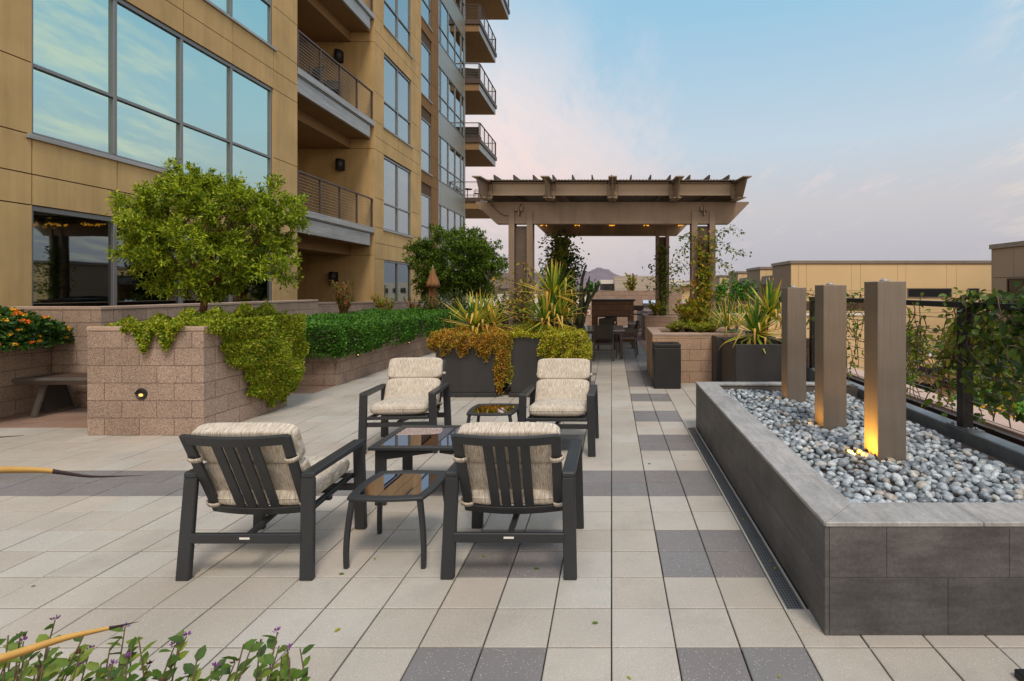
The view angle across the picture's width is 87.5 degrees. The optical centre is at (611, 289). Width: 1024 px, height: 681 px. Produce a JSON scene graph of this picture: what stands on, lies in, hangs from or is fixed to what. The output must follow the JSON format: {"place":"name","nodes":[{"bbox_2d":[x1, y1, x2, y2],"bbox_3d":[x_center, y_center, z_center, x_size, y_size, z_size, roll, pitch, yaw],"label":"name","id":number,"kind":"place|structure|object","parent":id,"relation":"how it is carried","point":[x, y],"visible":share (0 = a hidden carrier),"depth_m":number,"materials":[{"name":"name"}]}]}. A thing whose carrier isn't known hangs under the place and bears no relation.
{"place":"outdoors","nodes":[
{"label":"outdoors","id":0,"kind":"place"},
{"bbox_2d":[0,0,509,307],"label":"apartment building","id":1,"kind":"structure","parent":0,"point":[100,100],"depth_m":12.82,"materials":[{"name":"paint"}]},
{"bbox_2d":[25,0,274,199],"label":"window","id":2,"kind":"structure","parent":1,"relation":"in","point":[110,80],"depth_m":9.88,"materials":[{"name":"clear glass"}]},
{"bbox_2d":[32,206,271,305],"bbox_3d":[-8.881,-0.075,10.830,0.099,2.430,5.700,0,0,0],"label":"window","id":3,"kind":"structure","parent":1,"relation":"in","point":[71,267],"depth_m":8.87,"materials":[{"name":"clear glass"}]},
{"bbox_2d":[204,0,276,51],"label":"window","id":4,"kind":"structure","parent":1,"relation":"in","point":[254,16],"depth_m":12.96,"materials":[{"name":"blue glass"}]},
{"bbox_2d":[384,260,410,300],"bbox_3d":[-8.881,-0.015,21.725,0.099,2.310,2.790,0,0,0],"label":"window","id":5,"kind":"structure","parent":1,"relation":"in","point":[397,278],"depth_m":21.68,"materials":[{"name":"blue glass"}]},
{"bbox_2d":[383,156,412,237],"bbox_3d":[-8.842,-3.750,21.725,0.175,2.920,2.970,0,0,0],"label":"window","id":6,"kind":"structure","parent":1,"relation":"in","point":[397,179],"depth_m":21.69,"materials":[{"name":"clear glass"}]},
{"bbox_2d":[383,55,412,148],"bbox_3d":[-8.842,-7.705,21.725,0.175,2.920,2.970,0,0,0],"label":"window","id":7,"kind":"structure","parent":1,"relation":"in","point":[397,88],"depth_m":21.69,"materials":[{"name":"blue glass"}]},
{"bbox_2d":[383,0,412,58],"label":"window","id":8,"kind":"structure","parent":1,"relation":"in","point":[397,13],"depth_m":22.02,"materials":[{"name":"blue glass"}]},
{"bbox_2d":[421,193,430,240],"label":"window","id":9,"kind":"structure","parent":1,"relation":"in","point":[425,200],"depth_m":27.97,"materials":[{"name":"blue glass"}]},
{"bbox_2d":[421,116,432,176],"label":"window","id":10,"kind":"structure","parent":1,"relation":"in","point":[425,126],"depth_m":27.97,"materials":[{"name":"blue glass"}]},
{"bbox_2d":[421,40,432,104],"bbox_3d":[-9.862,-11.555,27.785,0.175,2.810,1.950,0,0,0],"label":"window","id":11,"kind":"structure","parent":1,"relation":"in","point":[425,53],"depth_m":27.97,"materials":[{"name":"blue glass"}]},
{"bbox_2d":[421,0,432,31],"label":"window","id":12,"kind":"structure","parent":1,"relation":"in","point":[425,4],"depth_m":28.12,"materials":[{"name":"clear glass"}]},
{"bbox_2d":[438,203,463,252],"bbox_3d":[-9.871,-3.613,32.470,0.099,2.655,5.260,0,0,0],"label":"window","id":13,"kind":"structure","parent":1,"relation":"in","point":[448,218],"depth_m":31.67,"materials":[{"name":"blue glass"}]},
{"bbox_2d":[438,133,463,195],"bbox_3d":[-9.871,-7.568,32.470,0.099,2.655,5.260,0,0,0],"label":"window","id":14,"kind":"structure","parent":1,"relation":"in","point":[450,161],"depth_m":32.22,"materials":[{"name":"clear glass"}]},
{"bbox_2d":[438,64,463,136],"bbox_3d":[-9.871,-11.523,32.470,0.099,2.655,5.260,0,0,0],"label":"window","id":15,"kind":"structure","parent":1,"relation":"in","point":[450,100],"depth_m":32.22,"materials":[{"name":"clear glass"}]},
{"bbox_2d":[438,0,463,76],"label":"window","id":16,"kind":"structure","parent":1,"relation":"in","point":[450,37],"depth_m":32.22,"materials":[{"name":"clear glass"}]},
{"bbox_2d":[0,326,1023,680],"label":"pavement","id":17,"kind":"structure","parent":0,"point":[80,554],"depth_m":3.09,"materials":[{"name":"tile"}]},
{"bbox_2d":[11,373,86,417],"bbox_3d":[-6.910,1.429,7.214,2.020,0.523,0.581,0,0,0],"label":"bench","id":18,"kind":"object","parent":17,"relation":"on","point":[55,391],"visible":0.77,"depth_m":7.09,"materials":[{"name":"concrete"}]},
{"bbox_2d":[87,325,286,434],"bbox_3d":[-5.415,1.058,6.890,1.362,1.265,1.592,0,0,0],"label":"block planter","id":19,"kind":"object","parent":17,"relation":"on","point":[190,380],"visible":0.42,"depth_m":6.10,"materials":[{"name":"concrete"}]},
{"bbox_2d":[101,300,311,407],"bbox_3d":[-5.223,0.889,6.887,1.676,1.493,1.809,0,0,0],"label":"ground cover","id":20,"kind":"object","parent":19,"relation":"on","point":[265,352],"visible":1,"depth_m":6.75,"materials":[{"name":"green plant"}]},
{"bbox_2d":[102,157,311,313],"bbox_3d":[-5.299,-0.573,7.014,2.158,2.168,2.188,0,0,-44],"label":"round tree","id":21,"kind":"object","parent":19,"relation":"on","point":[158,233],"visible":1,"depth_m":6.60,"materials":[{"name":"green plant"}]},
{"bbox_2d":[175,422,366,580],"bbox_3d":[-2.135,1.234,3.356,0.798,0.912,0.823,0,0,0],"label":"armchair","id":22,"kind":"object","parent":17,"relation":"on","point":[255,469],"visible":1,"depth_m":3.08,"materials":[{"name":"metal"}]},
{"bbox_2d":[299,327,454,385],"bbox_3d":[-6.090,1.413,13.135,2.532,0.555,7.742,0,0,0],"label":"block planter","id":23,"kind":"object","parent":17,"relation":"on","point":[329,371],"visible":0.16,"depth_m":9.91,"materials":[{"name":"concrete block"}]},
{"bbox_2d":[304,307,465,359],"bbox_3d":[-5.925,0.870,13.102,2.859,0.743,8.124,0,0,0],"label":"hedge","id":24,"kind":"object","parent":23,"relation":"in","point":[370,319],"visible":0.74,"depth_m":10.89,"materials":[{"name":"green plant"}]},
{"bbox_2d":[329,279,354,313],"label":"shrub","id":25,"kind":"object","parent":24,"relation":"on","point":[339,297],"visible":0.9,"depth_m":13.87,"materials":[{"name":"red plant"}]},
{"bbox_2d":[371,293,397,309],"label":"shrub","id":26,"kind":"object","parent":24,"relation":"on","point":[381,304],"visible":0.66,"depth_m":15.60,"materials":[{"name":"green plant"}]},
{"bbox_2d":[419,294,445,309],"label":"shrub","id":27,"kind":"object","parent":24,"relation":"on","point":[428,306],"visible":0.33,"depth_m":15.94,"materials":[{"name":"green plant"}]},
{"bbox_2d":[434,287,474,323],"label":"shrub","id":28,"kind":"object","parent":23,"relation":"in","point":[454,305],"visible":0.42,"depth_m":16.54,"materials":[{"name":"green plant"}]},
{"bbox_2d":[343,470,445,568],"bbox_3d":[-1.375,1.474,3.420,0.516,0.432,0.516,0,0,0],"label":"side table","id":29,"kind":"object","parent":17,"relation":"on","point":[381,487],"visible":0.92,"depth_m":3.31,"materials":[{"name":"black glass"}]},
{"bbox_2d":[358,357,451,453],"bbox_3d":[-2.233,1.234,5.793,0.798,0.912,0.823,0,0,-4],"label":"armchair","id":30,"kind":"object","parent":17,"relation":"on","point":[413,387],"visible":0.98,"depth_m":5.87,"materials":[{"name":"fabric"}]},
{"bbox_2d":[368,425,461,505],"bbox_3d":[-1.377,1.454,4.400,1.015,0.472,0.680,0,0,0],"label":"coffee table","id":31,"kind":"object","parent":17,"relation":"on","point":[406,443],"visible":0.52,"depth_m":4.21,"materials":[{"name":"black glass"}]},
{"bbox_2d":[436,336,508,396],"bbox_3d":[-2.305,1.205,8.775,0.990,0.970,1.010,0,0,0],"label":"box planter","id":32,"kind":"object","parent":17,"relation":"on","point":[471,374],"visible":0.4,"depth_m":8.30,"materials":[{"name":"metal"}]},
{"bbox_2d":[426,321,512,394],"bbox_3d":[-2.282,1.069,8.705,1.486,1.198,1.153,0,0,0],"label":"ground cover","id":33,"kind":"object","parent":32,"relation":"in","point":[479,339],"visible":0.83,"depth_m":8.24,"materials":[{"name":"orange plant"}]},
{"bbox_2d":[439,289,520,332],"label":"yucca","id":34,"kind":"object","parent":32,"relation":"in","point":[475,315],"visible":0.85,"depth_m":8.72,"materials":[{"name":"green plant"}]},
{"bbox_2d":[466,403,518,422],"bbox_3d":[-1.245,1.474,5.580,0.516,0.432,0.516,0,0,0],"label":"side table","id":35,"kind":"object","parent":17,"relation":"on","point":[509,410],"visible":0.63,"depth_m":5.50,"materials":[{"name":"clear glass"}]},
{"bbox_2d":[483,293,507,327],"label":"shrub","id":36,"kind":"object","parent":17,"relation":"on","point":[500,307],"visible":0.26,"depth_m":15.73,"materials":[{"name":"green plant"}]},
{"bbox_2d":[440,422,583,579],"bbox_3d":[-0.597,1.234,3.366,0.798,0.912,0.823,0,0,1],"label":"armchair","id":37,"kind":"object","parent":17,"relation":"on","point":[498,467],"visible":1,"depth_m":3.08,"materials":[{"name":"metal"}]},
{"bbox_2d":[509,335,570,396],"bbox_3d":[-1.115,1.200,8.775,1.010,0.980,1.010,0,0,0],"label":"box planter","id":38,"kind":"object","parent":17,"relation":"on","point":[525,358],"visible":0.36,"depth_m":8.30,"materials":[{"name":"metal"}]},
{"bbox_2d":[494,319,592,386],"bbox_3d":[-1.101,1.082,8.633,1.609,1.201,1.293,0,0,0],"label":"ground cover","id":39,"kind":"object","parent":38,"relation":"in","point":[577,344],"visible":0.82,"depth_m":8.24,"materials":[{"name":"plant"}]},
{"bbox_2d":[512,258,585,333],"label":"yucca","id":40,"kind":"object","parent":38,"relation":"in","point":[549,308],"visible":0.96,"depth_m":8.67,"materials":[{"name":"green plant"}]},
{"bbox_2d":[518,358,598,456],"bbox_3d":[-0.549,1.234,5.714,0.798,0.912,0.823,0,0,2],"label":"armchair","id":41,"kind":"object","parent":17,"relation":"on","point":[562,390],"visible":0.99,"depth_m":5.79,"materials":[{"name":"fabric"}]},
{"bbox_2d":[593,325,613,360],"bbox_3d":[-0.190,1.261,12.695,0.515,0.861,0.580,0,0,0],"label":"dining chair","id":42,"kind":"object","parent":17,"relation":"on","point":[603,332],"visible":0.96,"depth_m":12.46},
{"bbox_2d":[582,325,624,358],"bbox_3d":[-0.210,1.333,13.625,1.060,0.715,1.750,0,0,0],"label":"dining table","id":43,"kind":"object","parent":17,"relation":"on","point":[618,329],"visible":0.58,"depth_m":12.81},
{"bbox_2d":[597,318,615,349],"bbox_3d":[-0.140,1.261,15.025,0.515,0.861,0.580,0,0,0],"label":"dining chair","id":44,"kind":"object","parent":17,"relation":"on","point":[606,321],"visible":0.45,"depth_m":15.27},
{"bbox_2d":[472,175,751,351],"bbox_3d":[0.015,-0.767,14.675,5.350,4.315,11.050,0,0,0],"label":"pergola","id":45,"kind":"object","parent":17,"relation":"on","point":[611,205],"visible":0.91,"depth_m":10.28,"materials":[{"name":"paint"}]},
{"bbox_2d":[492,260,545,329],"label":"climbing vine","id":46,"kind":"object","parent":45,"relation":"attached to","point":[513,301],"visible":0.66,"depth_m":9.96,"materials":[{"name":"green plant"}]},
{"bbox_2d":[537,230,580,320],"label":"climbing vine","id":47,"kind":"object","parent":45,"relation":"attached to","point":[559,245],"visible":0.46,"depth_m":11.97,"materials":[{"name":"green plant"}]},
{"bbox_2d":[539,229,595,322],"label":"climbing vine","id":48,"kind":"object","parent":45,"relation":"attached to","point":[573,260],"visible":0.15,"depth_m":18.23,"materials":[{"name":"green plant"}]},
{"bbox_2d":[641,239,689,315],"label":"climbing vine","id":49,"kind":"object","parent":45,"relation":"attached to","point":[662,274],"visible":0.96,"depth_m":18.38,"materials":[{"name":"green plant"}]},
{"bbox_2d":[686,228,719,331],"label":"climbing vine","id":50,"kind":"object","parent":45,"relation":"attached to","point":[703,274],"visible":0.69,"depth_m":10.15,"materials":[{"name":"green plant"}]},
{"bbox_2d":[672,224,751,303],"bbox_3d":[1.887,-0.499,10.190,1.460,1.556,0.924,0,0,0],"label":"climbing vine","id":51,"kind":"object","parent":45,"relation":"attached to","point":[712,250],"visible":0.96,"depth_m":10.19,"materials":[{"name":"green plant"}]},
{"bbox_2d":[591,299,634,341],"bbox_3d":[0.040,0.998,17.450,1.460,1.385,1.000,0,0,0],"label":"fireplace","id":52,"kind":"object","parent":17,"relation":"on","point":[612,307],"visible":0.7,"depth_m":17.00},
{"bbox_2d":[616,322,639,357],"bbox_3d":[0.425,1.261,13.347,0.580,0.861,0.515,0,0,8],"label":"dining chair","id":53,"kind":"object","parent":17,"relation":"on","point":[635,337],"visible":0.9,"depth_m":13.13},
{"bbox_2d":[576,291,681,325],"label":"block wall","id":54,"kind":"structure","parent":17,"relation":"on","point":[638,296],"depth_m":25.00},
{"bbox_2d":[637,300,654,328],"bbox_3d":[1.525,1.000,21.600,1.550,1.179,0.700,0,0,0],"label":"grill","id":55,"kind":"object","parent":17,"relation":"on","point":[645,303],"visible":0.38,"depth_m":21.31,"materials":[{"name":"silver metal"}]},
{"bbox_2d":[641,313,682,339],"bbox_3d":[2.160,1.280,18.600,2.092,0.820,2.012,0,0,0],"label":"block planter","id":56,"kind":"object","parent":17,"relation":"on","point":[650,320],"visible":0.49,"depth_m":17.60,"materials":[{"name":"brick"}]},
{"bbox_2d":[652,342,680,388],"bbox_3d":[0.957,1.308,9.195,0.458,0.765,0.450,0,0,0],"label":"trash bin","id":57,"kind":"object","parent":17,"relation":"on","point":[666,365],"visible":1,"depth_m":8.97,"materials":[{"name":"metal"}]},
{"bbox_2d":[646,327,751,382],"bbox_3d":[1.673,1.238,10.335,1.867,0.905,1.582,0,0,0],"label":"block planter","id":58,"kind":"object","parent":17,"relation":"on","point":[696,356],"visible":0.52,"depth_m":9.55,"materials":[{"name":"brick"}]},
{"bbox_2d":[670,295,703,331],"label":"shrub","id":59,"kind":"object","parent":58,"relation":"on","point":[687,312],"visible":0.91,"depth_m":10.05,"materials":[{"name":"green plant"}]},
{"bbox_2d":[672,317,724,331],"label":"shrub","id":60,"kind":"object","parent":58,"relation":"in","point":[700,327],"visible":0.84,"depth_m":9.86,"materials":[{"name":"green plant"}]},
{"bbox_2d":[712,335,775,381],"bbox_3d":[2.340,1.255,9.670,1.040,0.870,1.060,0,0,0],"label":"box planter","id":61,"kind":"object","parent":17,"relation":"on","point":[716,360],"visible":0.23,"depth_m":9.14,"materials":[{"name":"metal"}]},
{"bbox_2d":[698,294,751,332],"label":"yucca","id":62,"kind":"object","parent":61,"relation":"in","point":[724,315],"visible":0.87,"depth_m":9.58,"materials":[{"name":"green plant"}]},
{"bbox_2d":[721,338,780,381],"bbox_3d":[2.400,1.260,8.520,1.020,0.860,1.040,0,0,0],"label":"box planter","id":63,"kind":"object","parent":17,"relation":"on","point":[744,361],"visible":0.4,"depth_m":8.00,"materials":[{"name":"metal"}]},
{"bbox_2d":[719,276,808,353],"bbox_3d":[2.457,0.404,8.464,1.525,1.288,1.428,0,0,0],"label":"yucca","id":64,"kind":"object","parent":63,"relation":"in","point":[757,324],"visible":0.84,"depth_m":8.39,"materials":[{"name":"green plant"}]},
{"bbox_2d":[685,426,819,632],"bbox_3d":[0.976,1.698,4.565,0.117,0.020,3.930,0,0,0],"label":"floor drain","id":65,"kind":"object","parent":17,"relation":"in","point":[786,594],"visible":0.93,"depth_m":3.55,"materials":[{"name":"metal"}]},
{"bbox_2d":[696,382,1023,634],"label":"tiled planter","id":66,"kind":"object","parent":17,"relation":"on","point":[902,568],"visible":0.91,"depth_m":2.57,"materials":[{"name":"tile"}]},
{"bbox_2d":[724,388,1023,502],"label":"pebbles","id":67,"kind":"object","parent":66,"relation":"on","point":[964,484],"visible":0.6,"depth_m":3.71,"materials":[{"name":"stone"}]},
{"bbox_2d":[781,286,805,402],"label":"metal pillar","id":68,"kind":"structure","parent":67,"relation":"on","point":[793,342],"depth_m":5.69,"materials":[{"name":"brown metal"}]},
{"bbox_2d":[815,282,845,430],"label":"metal pillar","id":69,"kind":"structure","parent":67,"relation":"on","point":[830,355],"depth_m":4.67,"materials":[{"name":"brown metal"}]},
{"bbox_2d":[864,278,905,462],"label":"metal pillar","id":70,"kind":"structure","parent":66,"relation":"on","point":[884,368],"depth_m":3.75,"materials":[{"name":"brown metal"}]},
{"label":"block planter","id":71,"kind":"object","parent":17,"relation":"on","visible":0},
{"bbox_2d":[0,435,142,662],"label":"spiky plant","id":72,"kind":"object","parent":71,"relation":"in","point":[15,653],"visible":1,"depth_m":1.14,"materials":[{"name":"leaf"}]},
{"bbox_2d":[0,615,314,680],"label":"flowering plant","id":73,"kind":"object","parent":71,"relation":"in","point":[43,670],"visible":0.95,"depth_m":1.28,"materials":[{"name":"green plant"}]},
{"bbox_2d":[553,323,582,329],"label":"box planter","id":74,"kind":"object","parent":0,"point":[577,326],"visible":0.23,"depth_m":14.60,"materials":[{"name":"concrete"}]},
{"bbox_2d":[571,265,600,326],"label":"cactus","id":75,"kind":"object","parent":74,"relation":"on","point":[580,319],"visible":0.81,"depth_m":14.92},
{"bbox_2d":[352,345,870,680],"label":"terrace","id":76,"kind":"structure","parent":0,"point":[656,541],"depth_m":3.41,"materials":[{"name":"tile"}]},
{"bbox_2d":[0,345,50,417],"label":"block planter","id":77,"kind":"object","parent":76,"relation":"on","point":[17,399],"visible":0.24,"depth_m":7.17,"materials":[{"name":"concrete"}]},
{"bbox_2d":[0,305,74,352],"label":"flowering shrub","id":78,"kind":"object","parent":77,"relation":"on","point":[21,329],"visible":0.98,"depth_m":6.86,"materials":[{"name":"green plant"}]},
{"bbox_2d":[9,300,317,406],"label":"block wall","id":79,"kind":"structure","parent":76,"relation":"on","point":[69,358],"depth_m":7.58,"materials":[{"name":"brick"}]},
{"bbox_2d":[318,301,427,314],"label":"block wall","id":80,"kind":"structure","parent":76,"relation":"on","point":[325,307],"depth_m":17.14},
{"bbox_2d":[425,266,440,307],"bbox_3d":[-5.780,0.450,17.000,0.450,2.480,0.450,0,0,11],"label":"umbrella","id":81,"kind":"object","parent":76,"relation":"on","point":[432,285],"visible":0.81,"depth_m":16.89,"materials":[{"name":"brown fabric"}]},
{"bbox_2d":[399,222,507,303],"bbox_3d":[-5.542,-0.489,19.469,4.096,4.168,3.355,0,0,0],"label":"bushy tree","id":82,"kind":"object","parent":76,"relation":"on","point":[477,263],"visible":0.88,"depth_m":18.74,"materials":[{"name":"green plant"}]},
{"bbox_2d":[623,272,637,290],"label":"shrub","id":83,"kind":"object","parent":76,"relation":"on","point":[631,287],"visible":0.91,"depth_m":25.77,"materials":[{"name":"green plant"}]},
{"bbox_2d":[806,368,1023,469],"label":"steel curb","id":84,"kind":"structure","parent":76,"relation":"on","point":[1008,452],"depth_m":4.45,"materials":[{"name":"metal"}]},
{"bbox_2d":[806,297,1023,432],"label":"railing","id":85,"kind":"object","parent":84,"relation":"on","point":[964,409],"visible":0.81,"depth_m":4.54,"materials":[{"name":"black metal"}]},
{"bbox_2d":[846,288,863,381],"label":"climbing vine","id":86,"kind":"object","parent":85,"relation":"attached to","point":[854,335],"visible":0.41,"depth_m":6.71,"materials":[{"name":"green plant"}]},
{"bbox_2d":[863,292,956,412],"bbox_3d":[3.047,0.698,5.387,0.451,1.348,1.626,0,0,3],"label":"climbing vine","id":87,"kind":"object","parent":85,"relation":"attached to","point":[910,351],"visible":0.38,"depth_m":5.20,"materials":[{"name":"green plant"}]},
{"bbox_2d":[907,287,1020,420],"bbox_3d":[3.082,0.579,4.644,0.537,1.211,1.168,0,0,-9],"label":"climbing vine","id":88,"kind":"object","parent":85,"relation":"attached to","point":[951,346],"visible":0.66,"depth_m":4.67,"materials":[{"name":"green plant"}]},
{"bbox_2d":[935,281,1023,430],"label":"climbing vine","id":89,"kind":"object","parent":85,"relation":"attached to","point":[1007,348],"visible":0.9,"depth_m":4.13,"materials":[{"name":"green plant"}]},
{"bbox_2d":[846,375,1023,446],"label":"channel","id":90,"kind":"object","parent":76,"relation":"on","point":[1009,437],"depth_m":4.98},
{"bbox_2d":[541,268,689,290],"bbox_3d":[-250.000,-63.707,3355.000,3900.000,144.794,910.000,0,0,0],"label":"mountains","id":91,"kind":"structure","parent":0,"point":[598,274],"depth_m":3057.99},
{"bbox_2d":[465,0,1023,280],"label":"sky","id":92,"kind":"structure","parent":0,"point":[861,129],"materials":[{"name":"blue"}]},
{"bbox_2d":[989,241,1023,403],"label":"corner house","id":93,"kind":"structure","parent":0,"point":[1007,265],"depth_m":21.23,"materials":[{"name":"beige"}]},
{"bbox_2d":[1007,278,1023,320],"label":"window","id":94,"kind":"structure","parent":93,"relation":"in","point":[1010,282],"depth_m":20.87,"materials":[{"name":"black glass"}]},
{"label":"courtyard","id":95,"kind":"structure","parent":0,"visible":0},
{"bbox_2d":[716,275,760,321],"bbox_3d":[6.774,1.885,30.143,3.615,5.614,3.200,0,0,0],"label":"round green tree","id":96,"kind":"object","parent":95,"relation":"on","point":[738,287],"visible":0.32,"depth_m":29.71,"materials":[{"name":"green plant"}]},
{"bbox_2d":[746,267,771,300],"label":"house","id":97,"kind":"structure","parent":95,"relation":"on","point":[756,273],"depth_m":30.42,"materials":[{"name":"paint"}]},
{"bbox_2d":[719,301,863,370],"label":"garden wall","id":98,"kind":"structure","parent":95,"relation":"on","point":[858,316],"depth_m":20.00,"materials":[{"name":"paint"}]},
{"bbox_2d":[771,260,990,388],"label":"house","id":99,"kind":"structure","parent":95,"relation":"on","point":[931,280],"depth_m":25.00,"materials":[{"name":"paint"}]},
{"bbox_2d":[907,288,951,297],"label":"window","id":100,"kind":"structure","parent":99,"relation":"in","point":[911,292],"depth_m":24.98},
{"bbox_2d":[906,324,941,370],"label":"shrub","id":101,"kind":"object","parent":95,"relation":"on","point":[910,342],"visible":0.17,"depth_m":22.90,"materials":[{"name":"green plant"}]},
{"bbox_2d":[915,354,944,392],"bbox_3d":[12.249,3.740,20.200,1.379,2.600,1.414,0,0,0],"label":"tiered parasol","id":102,"kind":"object","parent":95,"relation":"on","point":[919,380],"visible":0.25,"depth_m":20.03,"materials":[{"name":"beige fabric"}]},
{"bbox_2d":[934,368,956,399],"bbox_3d":[12.049,3.940,18.700,1.379,2.600,1.414,0,0,0],"label":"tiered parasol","id":103,"kind":"object","parent":95,"relation":"on","point":[945,387],"visible":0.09,"depth_m":18.48,"materials":[{"name":"beige fabric"}]},
{"bbox_2d":[930,311,999,390],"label":"shrub","id":104,"kind":"object","parent":95,"relation":"on","point":[946,339],"visible":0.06,"depth_m":18.12,"materials":[{"name":"green plant"}]},
{"bbox_2d":[939,319,1023,393],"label":"shrub","id":105,"kind":"object","parent":95,"relation":"on","point":[989,386],"visible":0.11,"depth_m":15.41,"materials":[{"name":"green plant"}]},
{"bbox_2d":[950,388,1023,417],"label":"flowering shrub","id":106,"kind":"object","parent":95,"relation":"on","point":[1020,407],"visible":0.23,"depth_m":14.08,"materials":[{"name":"green plant"}]},
{"bbox_3d":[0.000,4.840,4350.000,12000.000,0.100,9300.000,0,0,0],"label":"ground","id":107,"kind":"structure","parent":0,"visible":0},
{"bbox_2d":[465,273,545,314],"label":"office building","id":108,"kind":"structure","parent":107,"relation":"on","point":[504,284],"depth_m":100.00,"materials":[{"name":"concrete"}]},
{"bbox_2d":[576,276,684,304],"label":"office building","id":109,"kind":"structure","parent":107,"relation":"on","point":[616,283],"depth_m":85.00,"materials":[{"name":"concrete"}]},
{"bbox_2d":[669,283,689,306],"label":"hall","id":110,"kind":"structure","parent":107,"relation":"on","point":[687,291],"depth_m":45.00,"materials":[{"name":"paint"}]},
{"bbox_2d":[728,271,747,297],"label":"house","id":111,"kind":"structure","parent":107,"relation":"on","point":[740,274],"depth_m":35.62,"materials":[{"name":"paint"}]},
{"bbox_2d":[846,366,1023,437],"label":"parapet wall","id":112,"kind":"structure","parent":107,"relation":"on","point":[1002,420],"depth_m":5.28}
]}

